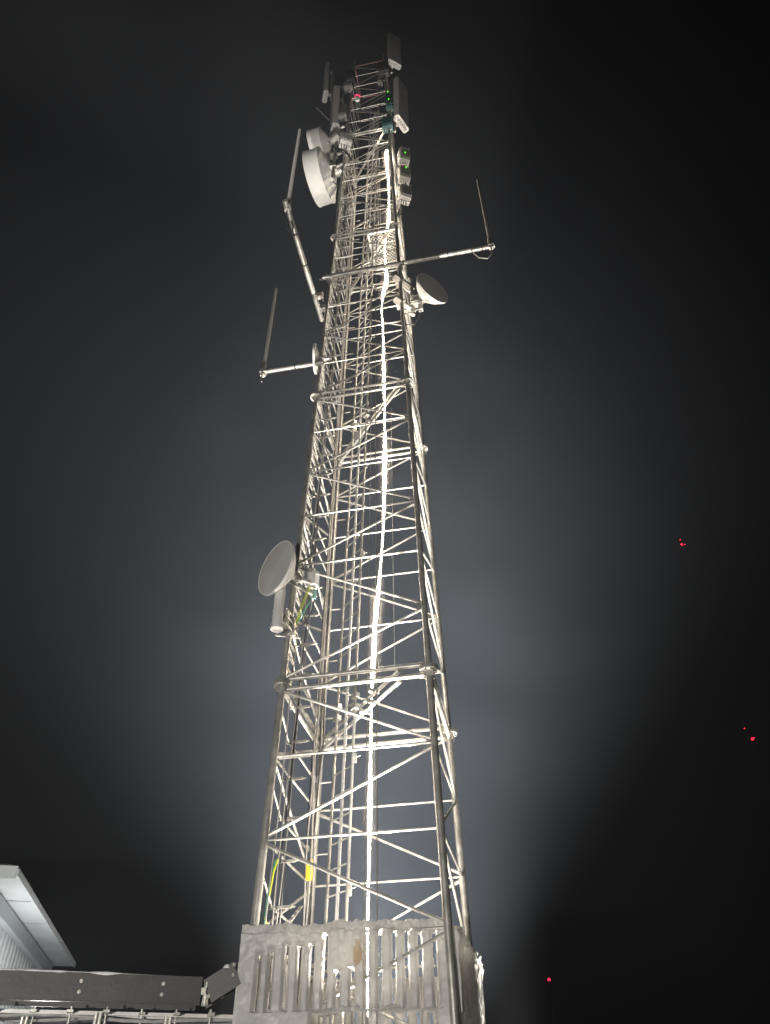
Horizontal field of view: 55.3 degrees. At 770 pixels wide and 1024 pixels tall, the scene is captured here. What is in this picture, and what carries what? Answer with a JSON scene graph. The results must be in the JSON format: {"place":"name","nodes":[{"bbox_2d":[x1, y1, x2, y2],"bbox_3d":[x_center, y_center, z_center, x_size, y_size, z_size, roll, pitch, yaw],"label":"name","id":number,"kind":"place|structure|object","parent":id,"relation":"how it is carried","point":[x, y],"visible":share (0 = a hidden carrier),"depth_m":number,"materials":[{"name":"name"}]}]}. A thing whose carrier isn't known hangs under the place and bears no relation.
{"place":"outdoors","nodes":[
{"label":"outdoors","id":0,"kind":"place"},
{"bbox_2d":[0,0,769,1023],"label":"sky","id":1,"kind":"structure","parent":0,"point":[594,388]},
{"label":"ground","id":2,"kind":"structure","parent":0,"visible":0},
{"bbox_2d":[0,864,75,1023],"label":"shelter","id":3,"kind":"object","parent":2,"relation":"on","point":[30,937],"visible":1,"depth_m":9.83,"materials":[{"name":"metal"}]},
{"bbox_2d":[250,54,471,1023],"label":"lattice tower","id":4,"kind":"structure","parent":2,"relation":"on","point":[285,688],"depth_m":11.13,"materials":[{"name":"metal"}]},
{"bbox_2d":[0,962,240,1023],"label":"cable bridge","id":5,"kind":"structure","parent":4,"relation":"attached to","point":[35,988],"depth_m":7.21,"materials":[{"name":"metal"}]},
{"bbox_2d":[264,859,278,923],"bbox_3d":[-1.285,4.378,8.226,0.120,0.943,0.047,20,-45,-22],"label":"earth wire","id":6,"kind":"object","parent":4,"relation":"hanging from","point":[274,865],"visible":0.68,"depth_m":8.37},
{"bbox_2d":[255,695,290,1010],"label":"hanging cable","id":7,"kind":"object","parent":4,"relation":"hanging from","point":[274,845],"visible":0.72,"depth_m":8.67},
{"bbox_2d":[254,953,298,1011],"bbox_3d":[-1.266,5.908,8.142,0.172,1.714,2.124,-8,-41,8],"label":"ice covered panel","id":8,"kind":"object","parent":4,"relation":"attached to","point":[285,990],"visible":0.07,"depth_m":8.37,"materials":[{"name":"white ice"}]},
{"bbox_2d":[270,578,317,638],"bbox_3d":[-1.341,1.308,10.666,0.725,1.220,0.340,29,-49,-30],"label":"dish mount","id":9,"kind":"object","parent":4,"relation":"attached to","point":[283,622],"visible":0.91,"depth_m":10.32,"materials":[{"name":"metal"}]},
{"bbox_2d":[258,541,303,595],"bbox_3d":[-1.419,0.902,10.760,0.482,0.853,0.853,30,-49,-31],"label":"microwave dish","id":10,"kind":"object","parent":9,"relation":"attached to","point":[277,572],"visible":0.99,"depth_m":10.58,"materials":[{"name":"metal"}]},
{"bbox_2d":[295,570,318,629],"bbox_3d":[-1.161,1.318,10.769,0.359,1.035,0.175,-2,-41,1],"label":"radio unit","id":11,"kind":"object","parent":9,"relation":"attached to","point":[313,577],"visible":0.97,"depth_m":10.88,"materials":[{"name":"metal"}]},
{"bbox_2d":[265,359,323,373],"bbox_3d":[-1.828,-2.834,14.577,1.261,0.213,0.182,-8,-41,8],"label":"support arm","id":12,"kind":"object","parent":4,"relation":"attached to","point":[295,366],"visible":0.93,"depth_m":14.51},
{"bbox_2d":[259,288,276,382],"bbox_3d":[-2.438,-3.777,15.493,0.120,3.293,0.120,-8,-41,8],"label":"whip antenna","id":13,"kind":"object","parent":12,"relation":"attached to","point":[262,371],"visible":1,"depth_m":15.26,"materials":[{"name":"metal"}]},
{"bbox_2d":[289,906,302,922],"bbox_3d":[-1.224,5.092,8.978,0.060,0.610,0.590,-23,-45,24],"label":"perforated channel","id":14,"kind":"object","parent":4,"relation":"attached to","point":[296,912],"visible":0.32,"depth_m":9.22,"materials":[{"name":"silver metal"}]},
{"bbox_2d":[282,199,324,321],"bbox_3d":[-1.606,-5.164,15.208,0.233,0.263,2.770,-8,-41,8],"label":"support arm","id":15,"kind":"object","parent":4,"relation":"attached to","point":[317,297],"visible":0.93,"depth_m":15.23},
{"bbox_2d":[284,129,300,233],"bbox_3d":[-1.891,-7.037,15.440,0.133,4.033,0.392,-8,-41,8],"label":"whip antenna","id":16,"kind":"object","parent":15,"relation":"attached to","point":[287,209],"visible":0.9,"depth_m":15.00,"materials":[{"name":"metal"}]},
{"bbox_2d":[267,159,352,1002],"bbox_3d":[-1.117,-2.641,14.950,0.649,21.351,0.070,21,-45,-23],"label":"data cable","id":17,"kind":"object","parent":4,"relation":"attached to","point":[299,668],"visible":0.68,"depth_m":9.50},
{"bbox_2d":[268,159,353,1008],"bbox_3d":[-1.097,-2.607,14.990,0.626,21.350,0.071,24,-47,-26],"label":"data cable","id":18,"kind":"object","parent":4,"relation":"attached to","point":[307,621],"visible":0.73,"depth_m":11.16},
{"bbox_2d":[271,155,351,924],"bbox_3d":[-1.132,-2.695,14.887,0.606,21.350,0.072,24,-46,-26],"label":"data cable","id":19,"kind":"object","parent":4,"relation":"attached to","point":[305,607],"visible":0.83,"depth_m":10.76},
{"bbox_2d":[273,159,351,923],"bbox_3d":[-1.139,-2.677,14.908,0.633,21.351,0.072,24,-46,-26],"label":"data cable","id":20,"kind":"object","parent":4,"relation":"attached to","point":[303,639],"visible":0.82,"depth_m":10.03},
{"bbox_2d":[280,165,352,921],"bbox_3d":[-1.105,-2.589,15.011,0.599,21.350,0.072,24,-46,-26],"label":"data cable","id":21,"kind":"object","parent":4,"relation":"attached to","point":[316,521],"visible":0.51,"depth_m":11.48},
{"bbox_2d":[287,133,348,681],"bbox_3d":[-1.208,-4.533,16.238,0.708,18.301,0.196,23,-46,-25],"label":"tower leg","id":22,"kind":"object","parent":4,"relation":"attached to","point":[303,549],"visible":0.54,"depth_m":13.25,"materials":[{"name":"metal"}]},
{"bbox_2d":[312,343,329,373],"bbox_3d":[-1.265,-3.058,14.655,0.312,0.609,0.609,-1,-41,1],"label":"mounting bracket","id":23,"kind":"object","parent":4,"relation":"attached to","point":[315,355],"visible":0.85,"depth_m":14.48,"materials":[{"name":"metal"}]},
{"bbox_2d":[296,210,350,1010],"bbox_3d":[-1.025,-1.285,14.802,0.072,19.500,0.560,22,-46,-24],"label":"feeder cable","id":24,"kind":"object","parent":4,"relation":"attached to","point":[321,637],"visible":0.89,"depth_m":12.23,"materials":[{"name":"grey rubber"}]},
{"bbox_2d":[297,203,351,1010],"bbox_3d":[-1.008,-1.320,14.761,0.069,19.500,0.564,23,-46,-25],"label":"feeder cable","id":25,"kind":"object","parent":4,"relation":"attached to","point":[320,663],"visible":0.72,"depth_m":11.46,"materials":[{"name":"grey rubber"}]},
{"bbox_2d":[305,864,308,878],"bbox_3d":[-1.033,4.759,9.751,0.051,0.201,0.048,-8,-41,8],"label":"cable sleeve","id":26,"kind":"object","parent":25,"relation":"attached to","point":[307,873],"visible":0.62,"depth_m":9.72,"materials":[{"name":"yellow plastic"}]},
{"bbox_2d":[299,204,352,1005],"bbox_3d":[-0.984,-1.256,14.836,0.086,19.501,0.570,21,-45,-23],"label":"feeder cable","id":27,"kind":"object","parent":4,"relation":"attached to","point":[325,618],"visible":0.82,"depth_m":12.21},
{"bbox_2d":[322,62,332,102],"bbox_3d":[-2.100,-15.318,26.228,0.404,2.901,0.402,-21,-45,22],"label":"panel antenna","id":28,"kind":"object","parent":4,"relation":"attached to","point":[326,94],"visible":0.99,"depth_m":25.87,"materials":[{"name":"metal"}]},
{"bbox_2d":[304,212,351,925],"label":"feeder cable","id":29,"kind":"object","parent":4,"relation":"attached to","point":[323,638],"visible":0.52,"depth_m":11.86,"materials":[{"name":"black rubber"}]},
{"bbox_2d":[306,216,352,909],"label":"feeder cable","id":30,"kind":"object","parent":4,"relation":"attached to","point":[326,614],"visible":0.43,"depth_m":12.23,"materials":[{"name":"black rubber"}]},
{"bbox_2d":[307,209,353,925],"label":"feeder cable","id":31,"kind":"object","parent":4,"relation":"attached to","point":[329,575],"visible":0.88,"depth_m":12.79,"materials":[{"name":"black rubber"}]},
{"bbox_2d":[316,107,346,180],"bbox_3d":[-1.664,-10.856,21.847,1.010,4.411,0.507,3,-41,-4],"label":"dish mount","id":32,"kind":"object","parent":4,"relation":"attached to","point":[334,154],"visible":0.62,"depth_m":21.24,"materials":[{"name":"metal"}]},
{"bbox_2d":[306,126,331,159],"bbox_3d":[-1.868,-11.360,22.706,0.812,1.025,1.025,-12,-42,12],"label":"microwave dish","id":33,"kind":"object","parent":32,"relation":"attached to","point":[317,136],"visible":0.59,"depth_m":22.33,"materials":[{"name":"metal"}]},
{"bbox_2d":[332,144,347,214],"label":"jumper cable","id":34,"kind":"object","parent":33,"relation":"hanging from","point":[346,184],"visible":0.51,"depth_m":20.41,"materials":[{"name":"black rubber"}]},
{"bbox_2d":[302,146,341,206],"bbox_3d":[-1.671,-9.684,21.130,0.912,1.558,1.558,-12,-42,12],"label":"microwave dish","id":35,"kind":"object","parent":32,"relation":"attached to","point":[317,171],"visible":0.88,"depth_m":20.64,"materials":[{"name":"metal"}]},
{"bbox_2d":[332,174,344,232],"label":"jumper cable","id":36,"kind":"object","parent":35,"relation":"hanging from","point":[344,204],"visible":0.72,"depth_m":19.53,"materials":[{"name":"black rubber"}]},
{"bbox_2d":[329,127,343,153],"bbox_3d":[-1.406,-10.759,21.491,0.300,1.306,0.426,-29,-48,29],"label":"radio unit","id":37,"kind":"object","parent":32,"relation":"attached to","point":[334,135],"visible":0.9,"depth_m":21.55,"materials":[{"name":"metal"}]},
{"bbox_2d":[309,215,353,924],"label":"feeder cable","id":38,"kind":"object","parent":4,"relation":"attached to","point":[331,569],"visible":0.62,"depth_m":13.10,"materials":[{"name":"grey rubber"}]},
{"bbox_2d":[310,211,354,923],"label":"feeder cable","id":39,"kind":"object","parent":4,"relation":"attached to","point":[330,604],"visible":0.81,"depth_m":12.63,"materials":[{"name":"black rubber"}]},
{"bbox_2d":[330,85,343,130],"bbox_3d":[-1.516,-12.728,23.497,0.448,3.201,0.530,9,-42,-12],"label":"panel antenna","id":40,"kind":"object","parent":4,"relation":"attached to","point":[336,99],"visible":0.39,"depth_m":23.36,"materials":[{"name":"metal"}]},
{"bbox_2d":[232,918,449,1023],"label":"ice covered panel","id":41,"kind":"object","parent":4,"relation":"attached to","point":[346,955],"visible":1,"depth_m":7.45,"materials":[{"name":"grey metal"}]},
{"bbox_2d":[335,73,347,98],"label":"radio unit","id":42,"kind":"object","parent":4,"relation":"attached to","point":[341,80],"visible":0.58,"depth_m":25.66,"materials":[{"name":"metal"}]},
{"bbox_2d":[338,102,349,132],"bbox_3d":[-1.265,-12.142,22.646,0.335,1.605,0.308,-8,-41,8],"label":"radio unit","id":43,"kind":"object","parent":4,"relation":"attached to","point":[342,112],"visible":1,"depth_m":22.68,"materials":[{"name":"metal"}]},
{"bbox_2d":[339,131,351,160],"bbox_3d":[-1.105,-10.414,20.978,0.392,1.224,0.320,11,-42,-13],"label":"radio unit","id":44,"kind":"object","parent":4,"relation":"attached to","point":[345,140],"visible":1,"depth_m":21.09,"materials":[{"name":"metal"}]},
{"bbox_2d":[318,105,379,1023],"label":"climbing ladder","id":45,"kind":"object","parent":4,"relation":"attached to","point":[354,705],"visible":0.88,"depth_m":11.35,"materials":[{"name":"metal"}]},
{"bbox_2d":[365,157,380,281],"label":"cable","id":46,"kind":"object","parent":45,"relation":"attached to","point":[367,206],"visible":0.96,"depth_m":19.89,"materials":[{"name":"metal"}]},
{"bbox_2d":[344,79,353,95],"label":"radio unit","id":47,"kind":"object","parent":4,"relation":"attached to","point":[348,86],"visible":0.97,"depth_m":24.24,"materials":[{"name":"metal"}]},
{"bbox_2d":[347,69,355,93],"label":"radio unit","id":48,"kind":"object","parent":4,"relation":"attached to","point":[350,74],"visible":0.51,"depth_m":24.92,"materials":[{"name":"metal"}]},
{"bbox_2d":[351,94,359,101],"bbox_3d":[-0.929,-13.351,23.734,0.272,0.280,0.180,-24,-46,24],"label":"obstruction light","id":49,"kind":"object","parent":4,"relation":"attached to","point":[357,98],"visible":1,"depth_m":23.64,"materials":[{"name":"red"}]},
{"bbox_2d":[362,146,375,1023],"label":"steel wire","id":50,"kind":"object","parent":4,"relation":"hanging from","point":[368,596],"visible":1,"depth_m":10.31,"materials":[{"name":"metal"}]},
{"bbox_2d":[309,977,438,1023],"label":"ice covered panel","id":51,"kind":"object","parent":4,"relation":"attached to","point":[387,1020],"visible":0.22,"depth_m":9.10,"materials":[{"name":"white ice"}]},
{"bbox_2d":[375,146,378,1023],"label":"steel wire","id":52,"kind":"object","parent":4,"relation":"hanging from","point":[376,624],"visible":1,"depth_m":9.59,"materials":[{"name":"metal"}]},
{"bbox_2d":[367,138,389,1007],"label":"floodlit cable","id":53,"kind":"object","parent":4,"relation":"hanging from","point":[374,628],"visible":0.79,"depth_m":11.36,"materials":[{"name":"white"}]},
{"bbox_2d":[377,76,382,98],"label":"radio unit","id":54,"kind":"object","parent":4,"relation":"attached to","point":[380,82],"visible":1,"depth_m":23.95,"materials":[{"name":"metal"}]},
{"bbox_2d":[378,59,389,79],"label":"radio unit","id":55,"kind":"object","parent":4,"relation":"attached to","point":[383,68],"visible":0.89,"depth_m":24.63,"materials":[{"name":"metal"}]},
{"bbox_2d":[367,228,404,270],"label":"rest platform","id":56,"kind":"structure","parent":4,"relation":"attached to","point":[381,232],"depth_m":17.86,"materials":[{"name":"metal"}]},
{"bbox_2d":[382,114,392,145],"bbox_3d":[0.073,-11.063,21.315,0.316,1.405,0.326,-8,-41,8],"label":"radio unit","id":57,"kind":"object","parent":4,"relation":"attached to","point":[387,124],"visible":1,"depth_m":21.37,"materials":[{"name":"metal"}]},
{"bbox_2d":[385,91,393,115],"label":"radio unit","id":58,"kind":"object","parent":4,"relation":"attached to","point":[389,102],"visible":0.85,"depth_m":22.36,"materials":[{"name":"metal"}]},
{"bbox_2d":[391,408,394,670],"bbox_3d":[0.133,0.150,12.425,0.020,5.800,0.069,-24,-46,25],"label":"rope","id":59,"kind":"object","parent":4,"relation":"hanging from","point":[392,533],"visible":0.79,"depth_m":11.88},
{"bbox_2d":[387,32,400,73],"bbox_3d":[0.286,-16.544,26.527,0.510,2.901,0.402,18,-44,-21],"label":"panel antenna","id":60,"kind":"object","parent":4,"relation":"attached to","point":[393,51],"visible":0.98,"depth_m":26.20,"materials":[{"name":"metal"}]},
{"bbox_2d":[393,76,408,132],"bbox_3d":[0.423,-12.573,22.788,0.428,3.201,0.571,-27,-47,27],"label":"panel antenna","id":61,"kind":"object","parent":4,"relation":"attached to","point":[400,101],"visible":0.98,"depth_m":22.40,"materials":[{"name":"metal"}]},
{"bbox_2d":[396,146,409,179],"bbox_3d":[0.513,-9.793,20.650,0.348,1.425,0.392,11,-42,-13],"label":"radio unit","id":62,"kind":"object","parent":4,"relation":"attached to","point":[403,156],"visible":0.91,"depth_m":20.72,"materials":[{"name":"metal"}]},
{"bbox_2d":[396,163,410,198],"bbox_3d":[0.507,-8.957,19.935,0.343,1.425,0.390,11,-42,-13],"label":"radio unit","id":63,"kind":"object","parent":4,"relation":"attached to","point":[404,174],"visible":0.91,"depth_m":20.02,"materials":[{"name":"metal"}]},
{"bbox_2d":[397,182,410,218],"bbox_3d":[0.496,-8.112,19.231,0.339,1.425,0.356,11,-42,-13],"label":"radio unit","id":64,"kind":"object","parent":4,"relation":"attached to","point":[404,194],"visible":0.94,"depth_m":19.29,"materials":[{"name":"metal"}]},
{"bbox_2d":[319,244,494,282],"bbox_3d":[0.459,-5.496,16.288,3.940,0.213,0.200,-8,-41,8],"label":"support arm","id":65,"kind":"object","parent":4,"relation":"attached to","point":[395,264],"visible":0.98,"depth_m":16.23},
{"bbox_2d":[471,178,493,258],"bbox_3d":[2.093,-6.744,16.876,0.523,3.664,0.120,-8,-41,8],"label":"whip antenna","id":66,"kind":"object","parent":65,"relation":"attached to","point":[490,241],"visible":0.98,"depth_m":16.57,"materials":[{"name":"metal"}]},
{"bbox_2d":[392,273,422,316],"bbox_3d":[0.451,-4.601,15.676,0.638,1.464,0.371,9,-42,-11],"label":"dish mount","id":67,"kind":"object","parent":4,"relation":"attached to","point":[410,309],"visible":0.89,"depth_m":15.51,"materials":[{"name":"metal"}]},
{"bbox_2d":[416,273,447,303],"bbox_3d":[0.844,-4.540,15.496,0.812,0.812,0.542,25,-47,-27],"label":"microwave dish","id":68,"kind":"object","parent":67,"relation":"attached to","point":[430,290],"visible":0.93,"depth_m":15.25,"materials":[{"name":"metal"}]},
{"bbox_2d":[405,301,421,327],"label":"jumper cable","id":69,"kind":"object","parent":68,"relation":"hanging from","point":[417,318],"visible":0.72,"depth_m":15.14,"materials":[{"name":"black rubber"}]},
{"bbox_2d":[453,926,485,1023],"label":"ice covered panel","id":70,"kind":"object","parent":4,"relation":"attached to","point":[469,970],"visible":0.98,"depth_m":7.82,"materials":[{"name":"grey metal"}]},
{"bbox_2d":[548,978,555,1023],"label":"lamp mast","id":71,"kind":"object","parent":2,"relation":"on","point":[551,1000],"visible":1,"depth_m":49.43,"materials":[{"name":"red"}]},
{"bbox_2d":[681,543,769,798],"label":"lamp mast","id":72,"kind":"object","parent":2,"relation":"on","point":[729,682],"visible":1,"depth_m":58.04,"materials":[{"name":"red"}]},
{"bbox_2d":[744,728,769,788],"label":"lamp mast","id":73,"kind":"object","parent":2,"relation":"on","point":[752,739],"visible":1,"depth_m":54.20,"materials":[{"name":"red"}]}
]}

